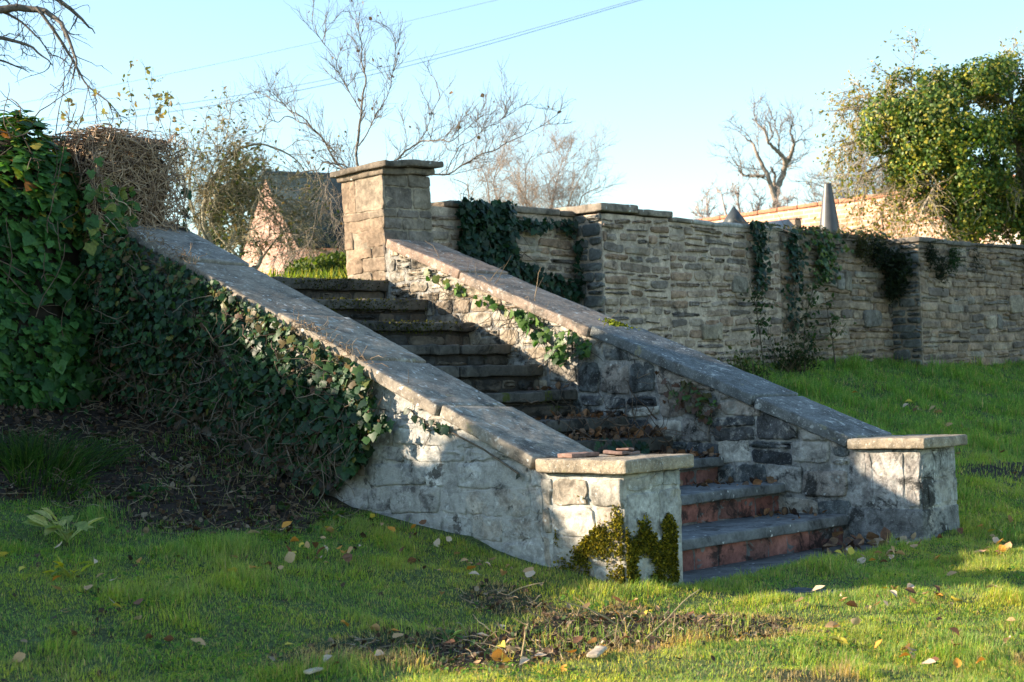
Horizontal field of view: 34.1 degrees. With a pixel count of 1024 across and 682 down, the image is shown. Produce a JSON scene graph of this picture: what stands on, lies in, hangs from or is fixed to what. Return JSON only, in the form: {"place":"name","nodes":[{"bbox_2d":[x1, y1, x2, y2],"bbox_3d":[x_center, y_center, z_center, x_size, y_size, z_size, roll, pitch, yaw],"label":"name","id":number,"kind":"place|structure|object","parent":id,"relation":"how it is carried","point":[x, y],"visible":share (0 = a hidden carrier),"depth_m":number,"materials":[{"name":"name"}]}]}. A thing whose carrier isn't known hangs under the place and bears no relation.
{"place":"outdoors","nodes":[
{"label":"outdoors","id":0,"kind":"place"},
{"bbox_2d":[0,0,494,106],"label":"overhead cable","id":1,"kind":"object","parent":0,"point":[250,56],"visible":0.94,"depth_m":42.00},
{"bbox_2d":[42,0,632,120],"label":"overhead cable","id":2,"kind":"object","parent":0,"point":[368,70],"visible":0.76,"depth_m":41.99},
{"bbox_2d":[45,0,639,126],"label":"overhead cable","id":3,"kind":"object","parent":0,"point":[363,76],"visible":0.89,"depth_m":41.99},
{"bbox_2d":[0,429,1023,681],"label":"lawn grass","id":4,"kind":"structure","parent":0,"point":[828,563],"depth_m":6.55,"materials":[{"name":"plant"}]},
{"bbox_2d":[323,654,332,660],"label":"fallen leaf","id":5,"kind":"object","parent":4,"relation":"on","point":[327,657],"visible":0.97,"depth_m":5.60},
{"bbox_2d":[824,621,840,627],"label":"fallen leaf","id":6,"kind":"object","parent":4,"relation":"on","point":[831,624],"visible":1,"depth_m":6.13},
{"bbox_2d":[848,547,854,554],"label":"fallen leaf","id":7,"kind":"object","parent":4,"relation":"on","point":[851,551],"visible":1,"depth_m":8.36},
{"bbox_2d":[851,617,860,624],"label":"fallen leaf","id":8,"kind":"object","parent":4,"relation":"on","point":[856,621],"visible":1,"depth_m":6.12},
{"bbox_2d":[998,545,1005,551],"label":"fallen leaf","id":9,"kind":"object","parent":4,"relation":"on","point":[1003,547],"visible":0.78,"depth_m":8.54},
{"bbox_2d":[0,360,1023,681],"bbox_3d":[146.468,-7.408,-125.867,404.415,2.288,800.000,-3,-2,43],"label":"ground","id":10,"kind":"structure","parent":0,"point":[420,576],"depth_m":6.73,"materials":[{"name":"plant"}]},
{"bbox_2d":[13,652,25,662],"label":"fallen leaf","id":11,"kind":"object","parent":10,"relation":"on","point":[20,656],"visible":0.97,"depth_m":5.44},
{"bbox_2d":[0,78,120,411],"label":"ivy hedge","id":12,"kind":"object","parent":10,"relation":"on","point":[45,351],"visible":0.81,"depth_m":9.48,"materials":[{"name":"green plant"}]},
{"bbox_2d":[22,507,103,541],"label":"lawn weed","id":13,"kind":"object","parent":10,"relation":"on","point":[37,520],"visible":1,"depth_m":7.13,"materials":[{"name":"green plant"}]},
{"bbox_2d":[42,554,93,578],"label":"lawn weed","id":14,"kind":"object","parent":10,"relation":"on","point":[59,563],"visible":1,"depth_m":6.56,"materials":[{"name":"green plant"}]},
{"bbox_2d":[0,423,153,501],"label":"grass tuft","id":15,"kind":"object","parent":10,"relation":"on","point":[31,452],"visible":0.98,"depth_m":8.12,"materials":[{"name":"plant"}]},
{"bbox_2d":[133,598,142,603],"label":"fallen leaf","id":16,"kind":"object","parent":10,"relation":"on","point":[138,601],"visible":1,"depth_m":6.15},
{"bbox_2d":[128,480,169,497],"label":"lawn weed","id":17,"kind":"object","parent":10,"relation":"on","point":[142,487],"visible":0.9,"depth_m":7.96,"materials":[{"name":"green plant"}]},
{"bbox_2d":[164,635,173,640],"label":"fallen leaf","id":18,"kind":"object","parent":10,"relation":"on","point":[169,638],"visible":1,"depth_m":5.79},
{"bbox_2d":[187,637,205,644],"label":"fallen leaf","id":19,"kind":"object","parent":10,"relation":"on","point":[201,640],"visible":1,"depth_m":5.82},
{"bbox_2d":[281,521,291,528],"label":"fallen leaf","id":20,"kind":"object","parent":10,"relation":"on","point":[286,524],"visible":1,"depth_m":7.58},
{"bbox_2d":[284,552,294,564],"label":"fallen leaf","id":21,"kind":"object","parent":10,"relation":"on","point":[289,557],"visible":1,"depth_m":6.98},
{"bbox_2d":[304,667,322,673],"bbox_3d":[-0.651,1.081,5.472,0.030,0.013,0.079,-3,-2,30],"label":"wood chip","id":22,"kind":"object","parent":10,"relation":"on","point":[311,671],"visible":0.96,"depth_m":5.46,"materials":[{"name":"wood"}]},
{"bbox_2d":[314,507,344,523],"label":"lawn weed","id":23,"kind":"object","parent":10,"relation":"on","point":[337,512],"visible":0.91,"depth_m":7.97,"materials":[{"name":"green plant"}]},
{"bbox_2d":[342,551,352,562],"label":"fallen leaf","id":24,"kind":"object","parent":10,"relation":"on","point":[347,560],"visible":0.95,"depth_m":7.13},
{"bbox_2d":[368,623,379,630],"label":"fallen leaf","id":25,"kind":"object","parent":10,"relation":"on","point":[376,627],"visible":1,"depth_m":6.22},
{"bbox_2d":[375,649,383,655],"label":"fallen leaf","id":26,"kind":"object","parent":10,"relation":"on","point":[378,652],"visible":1,"depth_m":5.68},
{"bbox_2d":[392,633,403,637],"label":"fallen leaf","id":27,"kind":"object","parent":10,"relation":"on","point":[395,635],"visible":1,"depth_m":6.11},
{"bbox_2d":[116,222,693,585],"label":"stair parapet","id":28,"kind":"structure","parent":10,"relation":"on","point":[451,482],"depth_m":8.01,"materials":[{"name":"stone"}]},
{"bbox_2d":[65,136,166,357],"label":"gate pillar","id":29,"kind":"structure","parent":28,"relation":"on","point":[80,145],"depth_m":10.01,"materials":[{"name":"brown stone"}]},
{"bbox_2d":[48,123,191,336],"bbox_3d":[-2.623,-0.576,10.235,1.554,1.312,0.801,-3,-2,43],"label":"vine tangle","id":30,"kind":"object","parent":29,"relation":"attached to","point":[132,187],"visible":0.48,"depth_m":9.79,"materials":[{"name":"brown plant"}]},
{"bbox_2d":[75,217,394,498],"bbox_3d":[-1.667,0.076,9.052,2.764,1.849,0.493,-3,-2,43],"label":"climbing ivy","id":31,"kind":"object","parent":28,"relation":"attached to","point":[347,382],"visible":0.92,"depth_m":8.98,"materials":[{"name":"green plant"}]},
{"bbox_2d":[404,369,519,478],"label":"trailing ivy","id":32,"kind":"object","parent":28,"relation":"hanging from","point":[442,430],"visible":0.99,"depth_m":7.99,"materials":[{"name":"green plant"}]},
{"bbox_2d":[558,452,598,457],"bbox_3d":[0.304,0.520,7.621,0.173,0.022,0.102,-1,-2,-40],"label":"broken tile","id":33,"kind":"object","parent":28,"relation":"on","point":[575,455],"visible":1,"depth_m":7.58,"materials":[{"name":"tile"}]},
{"bbox_2d":[553,495,679,586],"bbox_3d":[0.464,0.891,7.383,0.586,0.422,0.301,-2,-2,1],"label":"moss patch","id":34,"kind":"object","parent":28,"relation":"attached to","point":[664,554],"visible":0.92,"depth_m":7.36,"materials":[{"name":"plant"}]},
{"bbox_2d":[603,448,639,454],"bbox_3d":[0.509,0.513,7.672,0.108,0.042,0.200,-3,-2,32],"label":"broken tile","id":35,"kind":"object","parent":28,"relation":"on","point":[622,451],"visible":0.98,"depth_m":7.62,"materials":[{"name":"tile"}]},
{"bbox_2d":[407,557,418,564],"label":"fallen leaf","id":36,"kind":"object","parent":10,"relation":"on","point":[410,559],"visible":0.92,"depth_m":7.27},
{"bbox_2d":[433,536,439,546],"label":"fallen leaf","id":37,"kind":"object","parent":10,"relation":"on","point":[436,542],"visible":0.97,"depth_m":7.68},
{"bbox_2d":[436,627,462,642],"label":"lawn weed","id":38,"kind":"object","parent":10,"relation":"on","point":[449,632],"visible":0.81,"depth_m":6.12,"materials":[{"name":"green plant"}]},
{"bbox_2d":[0,394,982,681],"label":"leaf litter","id":39,"kind":"object","parent":10,"relation":"on","point":[274,512],"visible":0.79,"depth_m":7.74,"materials":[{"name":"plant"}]},
{"bbox_2d":[324,526,333,532],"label":"fallen leaf","id":40,"kind":"object","parent":39,"relation":"on","point":[329,529],"visible":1,"depth_m":7.68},
{"bbox_2d":[490,648,506,661],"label":"fallen leaf","id":41,"kind":"object","parent":10,"relation":"on","point":[496,654],"visible":0.95,"depth_m":5.78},
{"bbox_2d":[502,657,512,662],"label":"fallen leaf","id":42,"kind":"object","parent":10,"relation":"on","point":[506,659],"visible":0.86,"depth_m":5.72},
{"bbox_2d":[506,646,516,650],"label":"fallen leaf","id":43,"kind":"object","parent":10,"relation":"on","point":[512,648],"visible":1,"depth_m":5.79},
{"bbox_2d":[520,623,527,658],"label":"dry twig","id":44,"kind":"object","parent":10,"relation":"on","point":[524,641],"visible":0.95,"depth_m":5.76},
{"bbox_2d":[519,656,531,664],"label":"fallen leaf","id":45,"kind":"object","parent":10,"relation":"on","point":[523,660],"visible":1,"depth_m":5.60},
{"bbox_2d":[508,582,542,594],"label":"dry twig","id":46,"kind":"object","parent":10,"relation":"on","point":[522,587],"visible":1,"depth_m":6.94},
{"bbox_2d":[523,567,533,571],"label":"fallen leaf","id":47,"kind":"object","parent":10,"relation":"on","point":[528,569],"visible":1,"depth_m":7.23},
{"bbox_2d":[525,570,535,577],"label":"fallen leaf","id":48,"kind":"object","parent":10,"relation":"on","point":[529,573],"visible":1,"depth_m":7.14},
{"bbox_2d":[271,276,848,571],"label":"garden staircase","id":49,"kind":"structure","parent":10,"relation":"on","point":[721,525],"depth_m":10.37,"materials":[{"name":"grey stone"}]},
{"bbox_2d":[528,382,826,519],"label":"step litter","id":50,"kind":"object","parent":49,"relation":"on","point":[621,432],"visible":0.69,"depth_m":10.05,"materials":[{"name":"brown plant"}]},
{"bbox_2d":[518,380,712,456],"bbox_3d":[0.538,0.495,10.033,1.066,0.527,1.038,-3,-2,43],"label":"twig heap","id":51,"kind":"object","parent":50,"relation":"on","point":[644,446],"visible":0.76,"depth_m":9.99,"materials":[{"name":"brown plant"}]},
{"bbox_2d":[570,636,582,644],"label":"fallen leaf","id":52,"kind":"object","parent":10,"relation":"on","point":[576,639],"visible":1,"depth_m":6.02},
{"bbox_2d":[565,597,616,624],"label":"dry twig","id":53,"kind":"object","parent":10,"relation":"on","point":[587,608],"visible":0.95,"depth_m":6.45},
{"bbox_2d":[587,646,606,657],"bbox_3d":[0.293,1.070,5.744,0.042,0.017,0.170,-2,-2,14],"label":"wood chip","id":54,"kind":"object","parent":10,"relation":"on","point":[596,651],"visible":1,"depth_m":5.71,"materials":[{"name":"wood"}]},
{"bbox_2d":[643,589,699,640],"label":"dry twig","id":55,"kind":"object","parent":10,"relation":"on","point":[670,616],"visible":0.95,"depth_m":6.16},
{"bbox_2d":[385,239,967,544],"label":"stair parapet","id":56,"kind":"structure","parent":10,"relation":"on","point":[866,478],"depth_m":10.11,"materials":[{"name":"stone"}]},
{"bbox_2d":[423,241,540,351],"bbox_3d":[-0.163,-0.320,11.417,1.234,0.844,0.208,-3,-2,43],"label":"trailing ivy","id":57,"kind":"object","parent":56,"relation":"hanging from","point":[493,306],"visible":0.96,"depth_m":11.53,"materials":[{"name":"green plant"}]},
{"bbox_2d":[468,278,622,403],"bbox_3d":[0.178,-0.002,11.009,1.229,0.859,0.296,-3,-2,43],"label":"trailing ivy","id":58,"kind":"object","parent":56,"relation":"attached to","point":[583,350],"visible":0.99,"depth_m":10.95,"materials":[{"name":"green plant"}]},
{"bbox_2d":[599,317,640,329],"bbox_3d":[0.705,-0.104,10.997,0.275,0.120,0.235,-2,-2,20],"label":"moss patch","id":59,"kind":"object","parent":56,"relation":"on","point":[612,322],"visible":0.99,"depth_m":11.01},
{"bbox_2d":[637,367,729,445],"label":"trailing ivy","id":60,"kind":"object","parent":56,"relation":"attached to","point":[699,398],"visible":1,"depth_m":10.18,"materials":[{"name":"green plant"}]},
{"bbox_2d":[431,200,1023,366],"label":"retaining wall","id":61,"kind":"structure","parent":10,"relation":"on","point":[681,281],"depth_m":15.18,"materials":[{"name":"stone"}]},
{"bbox_2d":[454,185,586,302],"bbox_3d":[0.067,-0.708,13.205,0.200,1.005,1.681,-3,-2,40],"label":"wall ivy","id":62,"kind":"object","parent":61,"relation":"attached to","point":[477,241],"depth_m":13.02,"materials":[{"name":"green plant"}]},
{"bbox_2d":[746,220,777,294],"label":"hanging ivy","id":63,"kind":"object","parent":61,"relation":"hanging from","point":[760,266],"visible":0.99,"depth_m":15.18,"materials":[{"name":"green plant"}]},
{"bbox_2d":[777,213,808,335],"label":"hanging ivy","id":64,"kind":"object","parent":61,"relation":"hanging from","point":[793,250],"visible":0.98,"depth_m":15.58,"materials":[{"name":"green plant"}]},
{"bbox_2d":[733,215,891,241],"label":"creeping ivy","id":65,"kind":"object","parent":61,"relation":"on","point":[818,229],"visible":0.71,"depth_m":16.06,"materials":[{"name":"green plant"}]},
{"bbox_2d":[800,228,853,284],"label":"hanging ivy","id":66,"kind":"object","parent":61,"relation":"hanging from","point":[825,257],"visible":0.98,"depth_m":15.95,"materials":[{"name":"green plant"}]},
{"bbox_2d":[851,226,880,267],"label":"wall plant","id":67,"kind":"object","parent":61,"relation":"attached to","point":[862,244],"depth_m":16.47,"materials":[{"name":"green plant"}]},
{"bbox_2d":[866,235,896,274],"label":"wall plant","id":68,"kind":"object","parent":61,"relation":"attached to","point":[881,251],"depth_m":16.64,"materials":[{"name":"green plant"}]},
{"bbox_2d":[880,276,909,307],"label":"wall plant","id":69,"kind":"object","parent":61,"relation":"attached to","point":[890,292],"depth_m":16.77,"materials":[{"name":"green plant"}]},
{"bbox_2d":[875,239,923,294],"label":"wall plant","id":70,"kind":"object","parent":61,"relation":"attached to","point":[896,267],"depth_m":16.75,"materials":[{"name":"green plant"}]},
{"bbox_2d":[922,232,943,270],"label":"wall plant","id":71,"kind":"object","parent":61,"relation":"attached to","point":[932,254],"depth_m":16.86,"materials":[{"name":"green plant"}]},
{"bbox_2d":[933,255,955,291],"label":"wall plant","id":72,"kind":"object","parent":61,"relation":"attached to","point":[941,269],"depth_m":17.01,"materials":[{"name":"green plant"}]},
{"bbox_2d":[946,241,967,275],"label":"wall plant","id":73,"kind":"object","parent":61,"relation":"attached to","point":[955,260],"depth_m":17.21,"materials":[{"name":"green plant"}]},
{"bbox_2d":[968,244,985,274],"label":"wall plant","id":74,"kind":"object","parent":61,"relation":"attached to","point":[974,257],"depth_m":17.66,"materials":[{"name":"green plant"}]},
{"bbox_2d":[717,346,774,379],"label":"bush","id":75,"kind":"object","parent":10,"relation":"on","point":[752,369],"visible":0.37,"depth_m":14.21,"materials":[{"name":"green plant"}]},
{"bbox_2d":[740,277,778,365],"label":"ivy","id":76,"kind":"object","parent":10,"relation":"on","point":[761,321],"visible":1,"depth_m":14.95,"materials":[{"name":"green plant"}]},
{"bbox_2d":[683,544,878,584],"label":"paving slab","id":77,"kind":"structure","parent":10,"relation":"on","point":[721,570],"depth_m":8.59,"materials":[{"name":"grey stone"}]},
{"bbox_2d":[756,318,831,371],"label":"bush","id":78,"kind":"object","parent":10,"relation":"on","point":[796,360],"visible":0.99,"depth_m":15.08,"materials":[{"name":"green plant"}]},
{"bbox_2d":[762,587,845,598],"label":"paving slab","id":79,"kind":"structure","parent":10,"relation":"on","point":[798,589],"depth_m":7.36,"materials":[{"name":"grey stone"}]},
{"bbox_2d":[794,266,836,366],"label":"ivy","id":80,"kind":"object","parent":10,"relation":"on","point":[813,302],"visible":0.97,"depth_m":15.53,"materials":[{"name":"green plant"}]},
{"bbox_2d":[812,585,823,590],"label":"fallen leaf","id":81,"kind":"object","parent":10,"relation":"on","point":[816,587],"visible":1,"depth_m":6.98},
{"bbox_2d":[825,636,842,640],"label":"fallen leaf","id":82,"kind":"object","parent":10,"relation":"on","point":[835,638],"visible":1,"depth_m":5.90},
{"bbox_2d":[821,292,855,364],"bbox_3d":[3.083,-0.096,15.898,0.243,0.732,0.429,-3,-2,43],"label":"sapling","id":83,"kind":"object","parent":10,"relation":"on","point":[836,317],"visible":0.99,"depth_m":15.92,"materials":[{"name":"green plant"}]},
{"bbox_2d":[846,600,857,606],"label":"fallen leaf","id":84,"kind":"object","parent":10,"relation":"on","point":[851,603],"visible":1,"depth_m":6.62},
{"bbox_2d":[857,555,865,563],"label":"fallen leaf","id":85,"kind":"object","parent":10,"relation":"on","point":[861,561],"visible":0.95,"depth_m":8.24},
{"bbox_2d":[822,527,921,552],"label":"drifted leaves","id":86,"kind":"object","parent":10,"relation":"on","point":[859,539],"visible":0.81,"depth_m":9.04,"materials":[{"name":"brown plant"}]},
{"bbox_2d":[731,351,1023,538],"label":"bank grass","id":87,"kind":"structure","parent":10,"relation":"on","point":[815,392],"depth_m":14.32,"materials":[{"name":"plant"}]},
{"bbox_2d":[904,587,915,593],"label":"fallen leaf","id":88,"kind":"object","parent":10,"relation":"on","point":[910,589],"visible":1,"depth_m":7.02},
{"bbox_2d":[919,658,935,663],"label":"fallen leaf","id":89,"kind":"object","parent":10,"relation":"on","point":[929,660],"visible":1,"depth_m":5.48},
{"bbox_2d":[949,627,962,637],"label":"fallen leaf","id":90,"kind":"object","parent":10,"relation":"on","point":[955,629],"visible":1,"depth_m":5.92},
{"bbox_2d":[953,657,961,667],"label":"fallen leaf","id":91,"kind":"object","parent":10,"relation":"on","point":[957,662],"visible":1,"depth_m":5.43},
{"bbox_2d":[1004,542,1011,549],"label":"fallen leaf","id":92,"kind":"object","parent":10,"relation":"on","point":[1008,544],"visible":0.81,"depth_m":8.57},
{"bbox_2d":[0,0,1023,254],"label":"sky","id":93,"kind":"structure","parent":0,"point":[669,72],"materials":[{"name":"blue"}]},
{"bbox_3d":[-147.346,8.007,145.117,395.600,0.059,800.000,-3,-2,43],"label":"terrace","id":94,"kind":"structure","parent":0,"visible":0},
{"bbox_2d":[0,0,137,131],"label":"bare overhanging tree","id":95,"kind":"object","parent":94,"relation":"on","point":[9,8],"visible":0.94,"depth_m":12.81,"materials":[{"name":"brown plant"}]},
{"bbox_2d":[59,57,184,163],"bbox_3d":[-2.684,-1.581,11.525,0.790,0.806,0.825,-3,-2,43],"label":"tall weed","id":96,"kind":"object","parent":94,"relation":"on","point":[166,95],"visible":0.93,"depth_m":11.54,"materials":[{"name":"green plant"}]},
{"bbox_2d":[198,139,278,252],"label":"evergreen bush","id":97,"kind":"object","parent":94,"relation":"on","point":[232,220],"visible":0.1,"depth_m":40.56,"materials":[{"name":"green plant"}]},
{"bbox_2d":[150,83,355,275],"bbox_3d":[-2.543,-1.365,16.266,2.198,2.301,1.725,-2,-2,18],"label":"overgrown shrub","id":98,"kind":"object","parent":94,"relation":"on","point":[209,198],"visible":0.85,"depth_m":16.08,"materials":[{"name":"green plant"}]},
{"bbox_2d":[239,171,345,276],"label":"house","id":99,"kind":"structure","parent":94,"relation":"on","point":[328,247],"depth_m":35.46,"materials":[{"name":"stone"}]},
{"bbox_2d":[249,265,347,278],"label":"terrace grass","id":100,"kind":"structure","parent":94,"relation":"on","point":[336,271],"depth_m":12.54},
{"bbox_2d":[279,250,346,277],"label":"box bush","id":101,"kind":"object","parent":94,"relation":"on","point":[329,261],"visible":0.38,"depth_m":14.38,"materials":[{"name":"green plant"}]},
{"bbox_2d":[330,159,443,297],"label":"gate pillar","id":102,"kind":"structure","parent":94,"relation":"on","point":[383,201],"depth_m":12.25,"materials":[{"name":"brown stone"}]},
{"bbox_2d":[217,0,573,276],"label":"bare fruit tree","id":103,"kind":"object","parent":94,"relation":"on","point":[456,128],"visible":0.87,"depth_m":15.10,"materials":[{"name":"brown plant"}]},
{"bbox_2d":[439,86,625,208],"bbox_3d":[0.192,-1.770,22.045,2.485,3.205,2.906,-3,-2,43],"label":"bare thicket","id":104,"kind":"object","parent":94,"relation":"on","point":[560,193],"visible":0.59,"depth_m":22.07,"materials":[{"name":"plant"}]},
{"bbox_2d":[685,172,798,218],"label":"bare bush","id":105,"kind":"object","parent":94,"relation":"on","point":[757,206],"visible":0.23,"depth_m":43.87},
{"bbox_2d":[723,206,796,230],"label":"outbuilding","id":106,"kind":"structure","parent":94,"relation":"on","point":[738,216],"depth_m":19.82,"materials":[{"name":"stone"}]},
{"bbox_2d":[707,87,818,207],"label":"leafless oak","id":107,"kind":"object","parent":94,"relation":"on","point":[774,186],"visible":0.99,"depth_m":59.90,"materials":[{"name":"brown plant"}]},
{"bbox_2d":[787,218,801,227],"bbox_3d":[3.319,-0.890,19.488,0.138,1.099,0.140,-3,-2,43],"label":"brick stub","id":108,"kind":"object","parent":94,"relation":"on","point":[796,220],"visible":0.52,"depth_m":19.45,"materials":[{"name":"brick"}]},
{"bbox_2d":[820,183,839,232],"bbox_3d":[3.621,-1.089,18.990,0.470,1.413,0.470,-3,-2,43],"label":"metal cone","id":109,"kind":"object","parent":94,"relation":"on","point":[829,218],"visible":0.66,"depth_m":18.93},
{"bbox_2d":[777,111,920,205],"bbox_3d":[7.577,-2.778,35.759,3.628,5.445,3.654,-3,-2,21],"label":"bare hedge","id":110,"kind":"object","parent":94,"relation":"on","point":[814,189],"visible":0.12,"depth_m":36.12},
{"bbox_2d":[698,175,1020,244],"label":"brick wall","id":111,"kind":"structure","parent":94,"relation":"on","point":[807,213],"depth_m":27.41,"materials":[{"name":"brick"}]},
{"bbox_2d":[806,23,1023,244],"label":"ivy clad tree","id":112,"kind":"object","parent":94,"relation":"on","point":[934,125],"visible":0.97,"depth_m":19.68,"materials":[{"name":"green plant"}]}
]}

